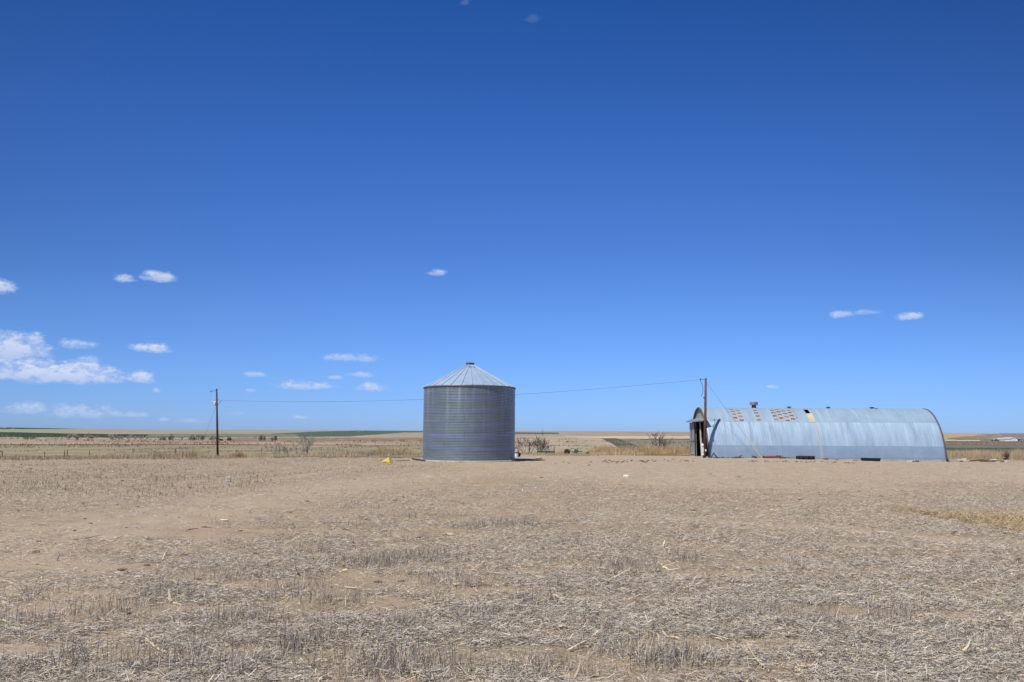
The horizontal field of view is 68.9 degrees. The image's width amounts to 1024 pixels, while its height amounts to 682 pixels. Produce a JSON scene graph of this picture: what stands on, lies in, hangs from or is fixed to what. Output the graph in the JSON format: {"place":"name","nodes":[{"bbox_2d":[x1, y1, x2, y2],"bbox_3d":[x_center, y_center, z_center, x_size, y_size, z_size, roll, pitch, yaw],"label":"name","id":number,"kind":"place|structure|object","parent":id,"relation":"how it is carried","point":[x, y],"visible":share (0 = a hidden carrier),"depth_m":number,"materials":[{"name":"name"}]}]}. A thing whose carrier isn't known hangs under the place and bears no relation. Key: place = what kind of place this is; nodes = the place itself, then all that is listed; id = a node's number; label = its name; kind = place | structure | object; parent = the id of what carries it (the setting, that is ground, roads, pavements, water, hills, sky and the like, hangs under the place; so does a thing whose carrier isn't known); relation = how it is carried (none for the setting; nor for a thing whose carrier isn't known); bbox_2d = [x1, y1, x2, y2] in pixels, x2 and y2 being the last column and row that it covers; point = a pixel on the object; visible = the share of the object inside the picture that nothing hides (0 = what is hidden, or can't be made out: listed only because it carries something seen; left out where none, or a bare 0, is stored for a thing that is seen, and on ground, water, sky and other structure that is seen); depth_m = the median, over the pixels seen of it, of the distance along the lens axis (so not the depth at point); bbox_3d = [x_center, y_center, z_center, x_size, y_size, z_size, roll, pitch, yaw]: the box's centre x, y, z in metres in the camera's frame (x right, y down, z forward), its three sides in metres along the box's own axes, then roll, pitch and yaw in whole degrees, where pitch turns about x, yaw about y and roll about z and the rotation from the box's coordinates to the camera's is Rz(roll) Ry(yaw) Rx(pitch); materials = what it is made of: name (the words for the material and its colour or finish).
{"place":"outdoors","nodes":[
{"label":"outdoors","id":0,"kind":"place"},
{"bbox_2d":[0,427,71,428],"bbox_3d":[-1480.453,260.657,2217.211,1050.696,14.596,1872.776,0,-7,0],"label":"field","id":1,"kind":"structure","parent":0,"point":[31,428],"depth_m":2064.29,"materials":[{"name":"green plant"}]},
{"bbox_2d":[0,429,75,432],"bbox_3d":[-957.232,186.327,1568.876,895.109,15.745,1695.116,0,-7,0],"label":"field","id":2,"kind":"structure","parent":0,"point":[33,430],"depth_m":1261.60,"materials":[{"name":"beige plant"}]},
{"bbox_2d":[0,432,147,437],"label":"field","id":3,"kind":"structure","parent":0,"point":[5,434],"depth_m":573.62,"materials":[{"name":"plant"}]},
{"bbox_2d":[3,444,226,444],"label":"field","id":4,"kind":"structure","parent":0,"point":[121,444],"depth_m":195.63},
{"bbox_2d":[0,445,422,456],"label":"field","id":5,"kind":"structure","parent":0,"point":[77,451],"depth_m":138.47,"materials":[{"name":"brown plant"}]},
{"bbox_2d":[265,440,282,453],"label":"bare shrub","id":6,"kind":"object","parent":5,"relation":"on","point":[277,444],"visible":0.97,"depth_m":95.14,"materials":[{"name":"grey plant"}]},
{"bbox_2d":[282,446,291,454],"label":"bare shrub","id":7,"kind":"object","parent":5,"relation":"on","point":[285,447],"visible":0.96,"depth_m":96.50,"materials":[{"name":"grey plant"}]},
{"bbox_2d":[290,433,317,454],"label":"bare shrub","id":8,"kind":"object","parent":5,"relation":"on","point":[306,442],"visible":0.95,"depth_m":93.09,"materials":[{"name":"grey plant"}]},
{"bbox_2d":[0,439,422,444],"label":"field","id":9,"kind":"structure","parent":0,"point":[137,441],"depth_m":267.58,"materials":[{"name":"plant"}]},
{"bbox_2d":[66,433,78,439],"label":"shrub","id":10,"kind":"object","parent":9,"relation":"on","point":[74,436],"visible":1,"depth_m":308.56,"materials":[{"name":"plant"}]},
{"bbox_2d":[108,434,122,439],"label":"shrub","id":11,"kind":"object","parent":9,"relation":"on","point":[114,436],"visible":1,"depth_m":308.73,"materials":[{"name":"plant"}]},
{"bbox_2d":[126,433,137,439],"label":"shrub","id":12,"kind":"object","parent":9,"relation":"on","point":[131,436],"visible":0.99,"depth_m":309.07,"materials":[{"name":"grey plant"}]},
{"bbox_2d":[0,436,422,438],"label":"field","id":13,"kind":"structure","parent":0,"point":[226,437],"depth_m":466.27,"materials":[{"name":"beige plant"}]},
{"bbox_2d":[0,443,422,444],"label":"field","id":14,"kind":"structure","parent":0,"point":[192,443],"depth_m":219.01,"materials":[{"name":"plant"}]},
{"bbox_2d":[4,427,422,433],"bbox_3d":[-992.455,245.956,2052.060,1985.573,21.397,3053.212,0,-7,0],"label":"field","id":15,"kind":"structure","parent":0,"point":[110,431],"depth_m":1339.50,"materials":[{"name":"brown plant"}]},
{"bbox_2d":[144,434,298,437],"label":"field","id":16,"kind":"structure","parent":0,"point":[231,435],"depth_m":647.31,"materials":[{"name":"beige plant"}]},
{"bbox_2d":[231,438,422,441],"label":"field","id":17,"kind":"structure","parent":0,"point":[299,439],"depth_m":399.32,"materials":[{"name":"beige plant"}]},
{"bbox_2d":[278,430,422,436],"bbox_3d":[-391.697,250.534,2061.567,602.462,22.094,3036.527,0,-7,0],"label":"field","id":18,"kind":"structure","parent":0,"point":[335,433],"depth_m":1193.07,"materials":[{"name":"plant"}]},
{"bbox_2d":[0,430,1023,681],"bbox_3d":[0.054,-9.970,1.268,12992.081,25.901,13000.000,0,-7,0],"label":"ground","id":19,"kind":"structure","parent":0,"point":[694,468],"depth_m":14.39,"materials":[{"name":"soil"}]},
{"bbox_2d":[210,389,221,456],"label":"utility pole","id":20,"kind":"object","parent":19,"relation":"on","point":[217,440],"visible":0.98,"depth_m":91.35,"materials":[{"name":"brown wood"}]},
{"bbox_2d":[225,476,230,481],"bbox_3d":[-10.205,5.003,26.892,0.211,0.289,0.188,0,-7,0],"label":"rock","id":21,"kind":"object","parent":19,"relation":"on","point":[228,478],"visible":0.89,"depth_m":26.83,"materials":[{"name":"white stone"}]},
{"bbox_2d":[382,457,392,462],"bbox_3d":[-7.763,7.380,46.461,0.762,0.366,0.478,0,-7,0],"label":"rock","id":22,"kind":"object","parent":19,"relation":"on","point":[388,459],"visible":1,"depth_m":46.31,"materials":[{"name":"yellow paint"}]},
{"bbox_2d":[422,362,517,461],"bbox_3d":[-2.977,5.058,52.177,6.820,7.140,6.820,0,-7,0],"label":"grain bin","id":23,"kind":"object","parent":19,"relation":"on","point":[469,412],"visible":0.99,"depth_m":49.43,"materials":[{"name":"metal"}]},
{"bbox_2d":[0,458,1019,603],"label":"earth clods","id":24,"kind":"object","parent":19,"relation":"on","point":[200,578],"visible":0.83,"depth_m":10.98,"materials":[{"name":"brown soil"}]},
{"bbox_2d":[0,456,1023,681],"bbox_3d":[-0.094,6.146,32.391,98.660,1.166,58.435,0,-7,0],"label":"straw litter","id":25,"kind":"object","parent":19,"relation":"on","point":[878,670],"visible":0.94,"depth_m":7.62,"materials":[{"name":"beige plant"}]},
{"bbox_2d":[0,435,1023,454],"bbox_3d":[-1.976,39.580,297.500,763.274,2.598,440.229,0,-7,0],"label":"scrub","id":26,"kind":"object","parent":19,"relation":"on","point":[241,443],"visible":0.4,"depth_m":212.76,"materials":[{"name":"beige plant"}]},
{"bbox_2d":[0,456,1023,681],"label":"stubble","id":27,"kind":"object","parent":19,"relation":"on","point":[404,660],"visible":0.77,"depth_m":6.73,"materials":[{"name":"beige plant"}]},
{"bbox_2d":[515,436,541,453],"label":"bare shrub","id":28,"kind":"object","parent":19,"relation":"on","point":[520,443],"visible":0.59,"depth_m":83.13,"materials":[{"name":"brown plant"}]},
{"bbox_2d":[564,448,581,453],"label":"mower implement","id":29,"kind":"object","parent":19,"relation":"on","point":[567,451],"visible":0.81,"depth_m":68.72,"materials":[{"name":"metal"}]},
{"bbox_2d":[700,378,707,457],"bbox_3d":[15.878,6.502,61.829,0.720,6.895,0.350,4,-8,-26],"label":"utility pole","id":30,"kind":"object","parent":19,"relation":"on","point":[703,449],"visible":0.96,"depth_m":61.80,"materials":[{"name":"brown wood"}]},
{"bbox_2d":[709,386,761,457],"bbox_3d":[18.342,6.510,61.734,4.388,6.330,0.060,0,-7,4],"label":"guy wire","id":31,"kind":"object","parent":30,"relation":"attached to","point":[744,434],"visible":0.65,"depth_m":61.40,"materials":[{"name":"grey metal"}]},
{"bbox_2d":[763,455,790,457],"bbox_3d":[21.609,9.419,60.913,2.243,0.301,0.220,0,-7,0],"label":"red auger","id":32,"kind":"object","parent":19,"relation":"on","point":[777,456],"visible":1,"depth_m":60.83,"materials":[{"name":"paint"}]},
{"bbox_2d":[796,456,814,459],"bbox_3d":[23.776,9.446,60.508,1.430,0.271,1.442,0,-7,0],"label":"tractor tyre","id":33,"kind":"object","parent":19,"relation":"on","point":[806,457],"visible":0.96,"depth_m":59.94,"materials":[{"name":"rubber"}]},
{"bbox_2d":[686,401,947,461],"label":"quonset shed","id":34,"kind":"structure","parent":19,"relation":"on","point":[914,435],"depth_m":62.65,"materials":[{"name":"metal"}]},
{"bbox_2d":[689,422,694,455],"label":"sliding door","id":35,"kind":"structure","parent":34,"relation":"in","point":[692,426],"depth_m":67.40,"materials":[{"name":"metal"}]},
{"bbox_2d":[861,458,880,460],"bbox_3d":[28.993,9.568,60.294,1.513,0.275,0.390,0,-7,0],"label":"water trough","id":36,"kind":"object","parent":19,"relation":"on","point":[870,459],"visible":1,"depth_m":60.13,"materials":[{"name":"black plastic"}]},
{"bbox_2d":[888,501,1023,534],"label":"matted grass","id":37,"kind":"structure","parent":19,"relation":"on","point":[1000,517],"depth_m":15.69,"materials":[{"name":"beige plant"}]},
{"bbox_2d":[955,458,965,461],"bbox_3d":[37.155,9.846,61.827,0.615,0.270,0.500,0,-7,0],"label":"chest freezer","id":38,"kind":"object","parent":19,"relation":"on","point":[961,460],"visible":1,"depth_m":61.67,"materials":[{"name":"metal"}]},
{"bbox_2d":[968,459,1000,461],"bbox_3d":[38.959,9.811,61.314,2.713,0.237,0.621,0,-7,0],"label":"pipe pile","id":39,"kind":"object","parent":19,"relation":"on","point":[984,460],"visible":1,"depth_m":61.37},
{"bbox_2d":[1000,448,1011,458],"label":"tumbleweed","id":40,"kind":"object","parent":19,"relation":"on","point":[1006,454],"visible":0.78,"depth_m":69.17,"materials":[{"name":"brown plant"}]},
{"bbox_2d":[0,444,1023,461],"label":"tall dry grass","id":41,"kind":"structure","parent":0,"point":[968,454],"depth_m":65.46,"materials":[{"name":"beige plant"}]},
{"bbox_2d":[0,0,1023,432],"label":"sky","id":42,"kind":"structure","parent":0,"point":[306,206],"materials":[{"name":"blue"}]},
{"bbox_2d":[515,432,558,433],"bbox_3d":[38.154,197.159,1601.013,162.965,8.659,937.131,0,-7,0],"label":"field","id":43,"kind":"structure","parent":0,"point":[536,432],"depth_m":1638.51,"materials":[{"name":"plant"}]},
{"bbox_2d":[515,435,685,454],"bbox_3d":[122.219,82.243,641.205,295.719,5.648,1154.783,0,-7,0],"label":"field","id":44,"kind":"structure","parent":0,"point":[596,442],"depth_m":276.00,"materials":[{"name":"beige plant"}]},
{"bbox_2d":[528,431,550,452],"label":"bare shrub","id":45,"kind":"object","parent":44,"relation":"on","point":[540,444],"visible":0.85,"depth_m":81.50,"materials":[{"name":"plant"}]},
{"bbox_2d":[537,447,554,453],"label":"tillage implement","id":46,"kind":"object","parent":44,"relation":"on","point":[546,451],"visible":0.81,"depth_m":69.69,"materials":[{"name":"green paint"}]},
{"bbox_2d":[649,430,674,447],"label":"bare shrub","id":47,"kind":"object","parent":44,"relation":"on","point":[655,436],"visible":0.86,"depth_m":80.43,"materials":[{"name":"brown plant"}]},
{"bbox_2d":[658,435,670,446],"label":"bare shrub","id":48,"kind":"object","parent":44,"relation":"on","point":[663,441],"visible":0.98,"depth_m":76.74,"materials":[{"name":"brown plant"}]},
{"bbox_2d":[515,432,689,435],"bbox_3d":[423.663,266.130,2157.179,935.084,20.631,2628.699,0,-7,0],"label":"field","id":49,"kind":"structure","parent":0,"point":[621,434],"depth_m":1323.15,"materials":[{"name":"beige plant"}]},
{"bbox_2d":[602,438,639,448],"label":"field","id":50,"kind":"structure","parent":0,"point":[616,443],"depth_m":280.81,"materials":[{"name":"green plant"}]},
{"bbox_2d":[565,436,689,438],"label":"field","id":51,"kind":"structure","parent":0,"point":[648,437],"depth_m":672.58,"materials":[{"name":"beige plant"}]},
{"bbox_2d":[621,439,990,452],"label":"field","id":52,"kind":"structure","parent":0,"point":[676,444],"depth_m":291.63,"materials":[{"name":"beige plant"}]},
{"bbox_2d":[945,440,979,440],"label":"field","id":53,"kind":"structure","parent":0,"point":[962,440],"depth_m":473.44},
{"bbox_2d":[943,433,1002,439],"bbox_3d":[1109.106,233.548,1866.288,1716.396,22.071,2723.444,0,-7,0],"label":"field","id":54,"kind":"structure","parent":0,"point":[948,435],"depth_m":1541.09,"materials":[{"name":"beige plant"}]},
{"bbox_2d":[945,441,1023,450],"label":"field","id":55,"kind":"structure","parent":0,"point":[957,444],"depth_m":268.50,"materials":[{"name":"brown plant"}]},
{"bbox_2d":[993,437,1017,440],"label":"farm barn","id":56,"kind":"structure","parent":55,"relation":"on","point":[1008,439],"depth_m":454.53,"materials":[{"name":"white metal"}]},
{"bbox_2d":[946,448,1023,449],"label":"field","id":57,"kind":"structure","parent":0,"point":[980,448],"depth_m":196.55,"materials":[{"name":"plant"}]},
{"bbox_2d":[947,433,1023,440],"bbox_3d":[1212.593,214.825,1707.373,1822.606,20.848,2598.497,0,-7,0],"label":"field","id":58,"kind":"structure","parent":0,"point":[992,436],"depth_m":972.40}
]}

